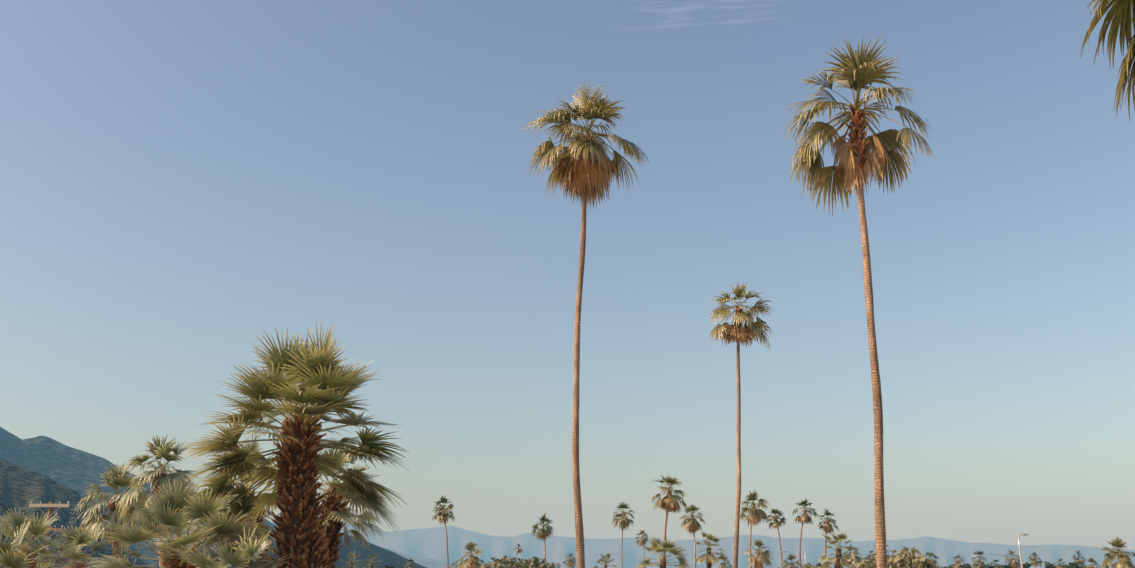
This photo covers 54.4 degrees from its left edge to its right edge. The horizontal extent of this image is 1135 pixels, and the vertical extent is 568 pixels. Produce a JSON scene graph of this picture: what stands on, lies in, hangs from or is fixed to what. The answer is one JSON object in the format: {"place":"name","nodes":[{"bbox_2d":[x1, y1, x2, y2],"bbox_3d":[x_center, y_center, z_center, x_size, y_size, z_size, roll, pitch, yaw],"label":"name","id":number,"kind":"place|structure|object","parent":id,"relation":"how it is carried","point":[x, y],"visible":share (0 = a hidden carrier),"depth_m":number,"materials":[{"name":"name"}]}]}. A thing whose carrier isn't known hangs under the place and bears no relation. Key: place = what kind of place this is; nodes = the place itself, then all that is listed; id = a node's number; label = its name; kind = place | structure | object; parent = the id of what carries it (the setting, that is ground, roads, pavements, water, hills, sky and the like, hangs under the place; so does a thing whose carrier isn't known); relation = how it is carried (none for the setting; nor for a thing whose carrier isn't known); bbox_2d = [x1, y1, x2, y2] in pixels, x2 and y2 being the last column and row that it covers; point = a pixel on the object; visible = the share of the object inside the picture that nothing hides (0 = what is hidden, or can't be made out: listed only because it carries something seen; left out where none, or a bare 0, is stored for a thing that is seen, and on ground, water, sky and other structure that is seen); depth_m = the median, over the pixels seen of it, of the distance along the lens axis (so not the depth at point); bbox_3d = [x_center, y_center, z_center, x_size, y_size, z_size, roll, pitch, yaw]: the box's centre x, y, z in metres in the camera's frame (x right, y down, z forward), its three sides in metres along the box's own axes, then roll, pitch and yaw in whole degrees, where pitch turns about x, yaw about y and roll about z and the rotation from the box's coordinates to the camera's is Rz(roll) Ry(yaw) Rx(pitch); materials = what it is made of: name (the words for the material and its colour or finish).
{"place":"outdoors","nodes":[
{"label":"outdoors","id":0,"kind":"place"},
{"bbox_2d":[0,459,148,567],"bbox_3d":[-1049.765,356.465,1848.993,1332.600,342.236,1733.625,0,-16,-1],"label":"mountain foothill","id":1,"kind":"structure","parent":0,"point":[21,489],"depth_m":1854.62,"materials":[{"name":"stone"}]},
{"bbox_2d":[0,427,275,567],"bbox_3d":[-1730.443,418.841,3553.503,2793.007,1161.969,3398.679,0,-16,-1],"label":"mountain","id":2,"kind":"structure","parent":0,"point":[77,470],"depth_m":3521.67,"materials":[{"name":"blue stone"}]},
{"bbox_2d":[195,530,425,567],"bbox_3d":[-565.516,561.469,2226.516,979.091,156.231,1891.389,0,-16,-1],"label":"mountain spur","id":3,"kind":"structure","parent":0,"point":[387,557],"depth_m":2221.31,"materials":[{"name":"blue stone"}]},
{"bbox_2d":[272,522,466,567],"bbox_3d":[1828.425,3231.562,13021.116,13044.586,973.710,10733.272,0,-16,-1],"label":"mountain range","id":4,"kind":"structure","parent":0,"point":[427,563],"depth_m":14154.74,"materials":[{"name":"stone"}]},
{"bbox_2d":[0,0,1134,524],"label":"sky","id":5,"kind":"structure","parent":0,"point":[182,182],"materials":[{"name":"blue"}]},
{"bbox_2d":[268,518,1134,549],"bbox_3d":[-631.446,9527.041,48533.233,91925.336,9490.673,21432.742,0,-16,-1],"label":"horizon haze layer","id":6,"kind":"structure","parent":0,"point":[1095,533],"depth_m":56745.96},
{"bbox_2d":[340,522,1134,567],"bbox_3d":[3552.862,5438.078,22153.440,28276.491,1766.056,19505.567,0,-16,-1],"label":"mountain range","id":7,"kind":"structure","parent":0,"point":[427,544],"depth_m":23102.56,"materials":[{"name":"stone"}]},
{"label":"ground","id":8,"kind":"structure","parent":0,"visible":0},
{"bbox_2d":[0,519,51,567],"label":"palm","id":9,"kind":"object","parent":8,"relation":"on","point":[8,550],"visible":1,"depth_m":28.50,"materials":[{"name":"green plant"}]},
{"bbox_2d":[0,508,75,567],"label":"palm","id":10,"kind":"object","parent":8,"relation":"on","point":[37,528],"visible":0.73,"depth_m":39.73,"materials":[{"name":"green plant"}]},
{"bbox_2d":[29,501,69,567],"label":"utility pole","id":11,"kind":"object","parent":8,"relation":"on","point":[50,505],"visible":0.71,"depth_m":77.77,"materials":[{"name":"brown wood"}]},
{"bbox_2d":[36,524,113,567],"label":"palm","id":12,"kind":"object","parent":8,"relation":"on","point":[78,538],"visible":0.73,"depth_m":43.77,"materials":[{"name":"green plant"}]},
{"bbox_2d":[73,462,145,559],"bbox_3d":[-20.837,12.248,49.819,3.313,8.369,3.225,6,-17,-19],"label":"palm","id":13,"kind":"object","parent":8,"relation":"on","point":[120,480],"visible":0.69,"depth_m":50.11,"materials":[{"name":"green plant"}]},
{"bbox_2d":[115,434,198,565],"bbox_3d":[-17.661,11.049,47.008,3.809,9.158,4.060,0,-16,-1],"label":"palm","id":14,"kind":"object","parent":8,"relation":"on","point":[158,475],"visible":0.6,"depth_m":47.41,"materials":[{"name":"green plant"}]},
{"bbox_2d":[85,477,281,567],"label":"palm","id":15,"kind":"object","parent":8,"relation":"on","point":[169,508],"visible":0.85,"depth_m":26.69,"materials":[{"name":"green plant"}]},
{"bbox_2d":[185,431,280,566],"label":"palm","id":16,"kind":"object","parent":8,"relation":"on","point":[254,448],"visible":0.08,"depth_m":36.91,"materials":[{"name":"green plant"}]},
{"bbox_2d":[174,524,292,567],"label":"palm","id":17,"kind":"object","parent":8,"relation":"on","point":[223,557],"visible":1,"depth_m":23.20,"materials":[{"name":"green plant"}]},
{"bbox_2d":[179,320,410,567],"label":"palm tree","id":18,"kind":"object","parent":8,"relation":"on","point":[299,460],"visible":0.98,"depth_m":28.98,"materials":[{"name":"green plant"}]},
{"bbox_2d":[316,443,385,567],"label":"palm","id":19,"kind":"object","parent":8,"relation":"on","point":[335,515],"visible":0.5,"depth_m":40.55,"materials":[{"name":"green plant"}]},
{"bbox_2d":[340,550,363,567],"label":"palm","id":20,"kind":"object","parent":8,"relation":"on","point":[351,556],"visible":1,"depth_m":200.06,"materials":[{"name":"green plant"}]},
{"bbox_2d":[363,553,381,567],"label":"palm","id":21,"kind":"object","parent":8,"relation":"on","point":[371,561],"visible":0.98,"depth_m":208.36,"materials":[{"name":"green plant"}]},
{"bbox_2d":[404,559,414,567],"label":"palm","id":22,"kind":"object","parent":8,"relation":"on","point":[409,562],"visible":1,"depth_m":363.43,"materials":[{"name":"green plant"}]},
{"bbox_2d":[432,495,454,567],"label":"palm","id":23,"kind":"object","parent":8,"relation":"on","point":[443,515],"visible":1,"depth_m":183.99,"materials":[{"name":"green plant"}]},
{"bbox_2d":[457,541,485,567],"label":"palm","id":24,"kind":"object","parent":8,"relation":"on","point":[470,562],"visible":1,"depth_m":136.84,"materials":[{"name":"green plant"}]},
{"bbox_2d":[513,543,523,557],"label":"palm","id":25,"kind":"object","parent":8,"relation":"on","point":[518,550],"visible":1,"depth_m":394.28,"materials":[{"name":"green plant"}]},
{"bbox_2d":[479,555,560,567],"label":"bushes","id":26,"kind":"object","parent":8,"relation":"on","point":[506,562],"visible":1,"depth_m":104.49,"materials":[{"name":"green plant"}]},
{"bbox_2d":[531,513,554,558],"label":"palm","id":27,"kind":"object","parent":8,"relation":"on","point":[545,533],"visible":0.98,"depth_m":197.61,"materials":[{"name":"green plant"}]},
{"bbox_2d":[562,553,575,567],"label":"palm","id":28,"kind":"object","parent":8,"relation":"on","point":[569,563],"visible":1,"depth_m":343.92,"materials":[{"name":"green plant"}]},
{"bbox_2d":[521,82,650,567],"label":"tall palm","id":29,"kind":"object","parent":8,"relation":"on","point":[586,171],"visible":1,"depth_m":43.99,"materials":[{"name":"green plant"}]},
{"bbox_2d":[593,551,617,567],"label":"palm","id":30,"kind":"object","parent":8,"relation":"on","point":[604,560],"visible":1,"depth_m":183.14,"materials":[{"name":"green plant"}]},
{"bbox_2d":[611,502,634,567],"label":"palm","id":31,"kind":"object","parent":8,"relation":"on","point":[622,522],"visible":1,"depth_m":205.25,"materials":[{"name":"green plant"}]},
{"bbox_2d":[635,530,648,559],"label":"palm","id":32,"kind":"object","parent":8,"relation":"on","point":[642,541],"visible":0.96,"depth_m":324.68,"materials":[{"name":"green plant"}]},
{"bbox_2d":[635,537,690,567],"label":"palm","id":33,"kind":"object","parent":8,"relation":"on","point":[656,546],"visible":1,"depth_m":88.35,"materials":[{"name":"green plant"}]},
{"bbox_2d":[651,474,688,558],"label":"palm","id":34,"kind":"object","parent":8,"relation":"on","point":[670,503],"visible":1,"depth_m":125.95,"materials":[{"name":"green plant"}]},
{"bbox_2d":[680,504,704,567],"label":"palm","id":35,"kind":"object","parent":8,"relation":"on","point":[691,525],"visible":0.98,"depth_m":152.99,"materials":[{"name":"green plant"}]},
{"bbox_2d":[693,531,726,567],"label":"palm","id":36,"kind":"object","parent":8,"relation":"on","point":[708,559],"visible":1,"depth_m":143.76,"materials":[{"name":"green plant"}]},
{"bbox_2d":[718,557,732,567],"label":"palm","id":37,"kind":"object","parent":8,"relation":"on","point":[724,564],"visible":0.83,"depth_m":363.47,"materials":[{"name":"green plant"}]},
{"bbox_2d":[706,281,773,567],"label":"tall palm","id":38,"kind":"object","parent":8,"relation":"on","point":[740,334],"visible":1,"depth_m":76.21,"materials":[{"name":"green plant"}]},
{"bbox_2d":[740,490,770,567],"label":"palm","id":39,"kind":"object","parent":8,"relation":"on","point":[754,517],"visible":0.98,"depth_m":166.03,"materials":[{"name":"green plant"}]},
{"bbox_2d":[744,539,772,567],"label":"palm","id":40,"kind":"object","parent":8,"relation":"on","point":[760,560],"visible":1,"depth_m":135.51,"materials":[{"name":"green plant"}]},
{"bbox_2d":[766,508,786,567],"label":"palm","id":41,"kind":"object","parent":8,"relation":"on","point":[776,523],"visible":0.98,"depth_m":202.36,"materials":[{"name":"green plant"}]},
{"bbox_2d":[780,553,802,567],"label":"palm","id":42,"kind":"object","parent":8,"relation":"on","point":[791,557],"visible":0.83,"depth_m":224.87,"materials":[{"name":"green plant"}]},
{"bbox_2d":[780,551,805,565],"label":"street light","id":43,"kind":"object","parent":8,"relation":"on","point":[796,557],"visible":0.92,"depth_m":142.29,"materials":[{"name":"metal"}]},
{"bbox_2d":[792,499,819,567],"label":"palm","id":44,"kind":"object","parent":8,"relation":"on","point":[805,517],"visible":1,"depth_m":187.54,"materials":[{"name":"green plant"}]},
{"bbox_2d":[778,562,834,567],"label":"bushes","id":45,"kind":"object","parent":8,"relation":"on","point":[819,565],"visible":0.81,"depth_m":131.21,"materials":[{"name":"green plant"}]},
{"bbox_2d":[816,508,839,561],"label":"palm","id":46,"kind":"object","parent":8,"relation":"on","point":[827,527],"visible":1,"depth_m":174.50,"materials":[{"name":"green plant"}]},
{"bbox_2d":[816,530,858,567],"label":"palm","id":47,"kind":"object","parent":8,"relation":"on","point":[838,561],"visible":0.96,"depth_m":116.36,"materials":[{"name":"green plant"}]},
{"bbox_2d":[842,544,861,566],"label":"palm","id":48,"kind":"object","parent":8,"relation":"on","point":[857,557],"visible":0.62,"depth_m":205.68,"materials":[{"name":"green plant"}]},
{"bbox_2d":[778,37,932,567],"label":"tall palm","id":49,"kind":"object","parent":8,"relation":"on","point":[856,158],"visible":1,"depth_m":34.92,"materials":[{"name":"green plant"}]},
{"bbox_2d":[871,545,892,562],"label":"palm","id":50,"kind":"object","parent":8,"relation":"on","point":[886,551],"visible":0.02,"depth_m":177.21,"materials":[{"name":"green plant"}]},
{"bbox_2d":[844,545,942,567],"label":"bush","id":51,"kind":"object","parent":8,"relation":"on","point":[900,559],"visible":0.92,"depth_m":91.77,"materials":[{"name":"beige plant"}]},
{"bbox_2d":[925,552,938,567],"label":"palm","id":52,"kind":"object","parent":8,"relation":"on","point":[929,554],"visible":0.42,"depth_m":262.52,"materials":[{"name":"green plant"}]},
{"bbox_2d":[951,553,967,567],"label":"palm","id":53,"kind":"object","parent":8,"relation":"on","point":[957,564],"visible":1,"depth_m":289.11,"materials":[{"name":"green plant"}]},
{"bbox_2d":[970,550,990,567],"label":"palm","id":54,"kind":"object","parent":8,"relation":"on","point":[979,564],"visible":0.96,"depth_m":258.72,"materials":[{"name":"green plant"}]},
{"bbox_2d":[973,533,1028,567],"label":"street light","id":55,"kind":"object","parent":8,"relation":"on","point":[1020,559],"visible":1,"depth_m":108.08,"materials":[{"name":"metal"}]},
{"bbox_2d":[992,565,1011,567],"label":"tree","id":56,"kind":"object","parent":8,"relation":"on","point":[1000,566],"visible":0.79,"depth_m":320.72,"materials":[{"name":"green plant"}]},
{"bbox_2d":[1005,550,1019,567],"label":"palm","id":57,"kind":"object","parent":8,"relation":"on","point":[1012,560],"visible":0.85,"depth_m":285.10,"materials":[{"name":"green plant"}]},
{"bbox_2d":[1027,551,1042,567],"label":"palm","id":58,"kind":"object","parent":8,"relation":"on","point":[1034,562],"visible":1,"depth_m":318.77,"materials":[{"name":"green plant"}]},
{"bbox_2d":[1044,561,1055,567],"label":"tree","id":59,"kind":"object","parent":8,"relation":"on","point":[1047,565],"visible":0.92,"depth_m":335.05,"materials":[{"name":"green plant"}]},
{"bbox_2d":[1053,559,1065,567],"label":"palm","id":60,"kind":"object","parent":8,"relation":"on","point":[1059,565],"visible":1,"depth_m":316.03,"materials":[{"name":"green plant"}]},
{"bbox_2d":[1068,562,1085,567],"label":"tree","id":61,"kind":"object","parent":8,"relation":"on","point":[1073,565],"visible":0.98,"depth_m":329.77,"materials":[{"name":"green plant"}]},
{"bbox_2d":[1072,551,1085,566],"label":"palm","id":62,"kind":"object","parent":8,"relation":"on","point":[1075,559],"visible":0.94,"depth_m":335.14,"materials":[{"name":"green plant"}]},
{"bbox_2d":[1084,557,1100,567],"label":"palm","id":63,"kind":"object","parent":8,"relation":"on","point":[1091,560],"visible":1,"depth_m":278.05,"materials":[{"name":"green plant"}]},
{"bbox_2d":[1080,0,1134,122],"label":"palm tree","id":64,"kind":"object","parent":8,"relation":"on","point":[1121,13],"visible":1,"depth_m":20.98,"materials":[{"name":"green plant"}]},
{"bbox_2d":[1100,536,1134,567],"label":"palm","id":65,"kind":"object","parent":8,"relation":"on","point":[1122,556],"visible":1,"depth_m":123.82,"materials":[{"name":"green plant"}]}
]}

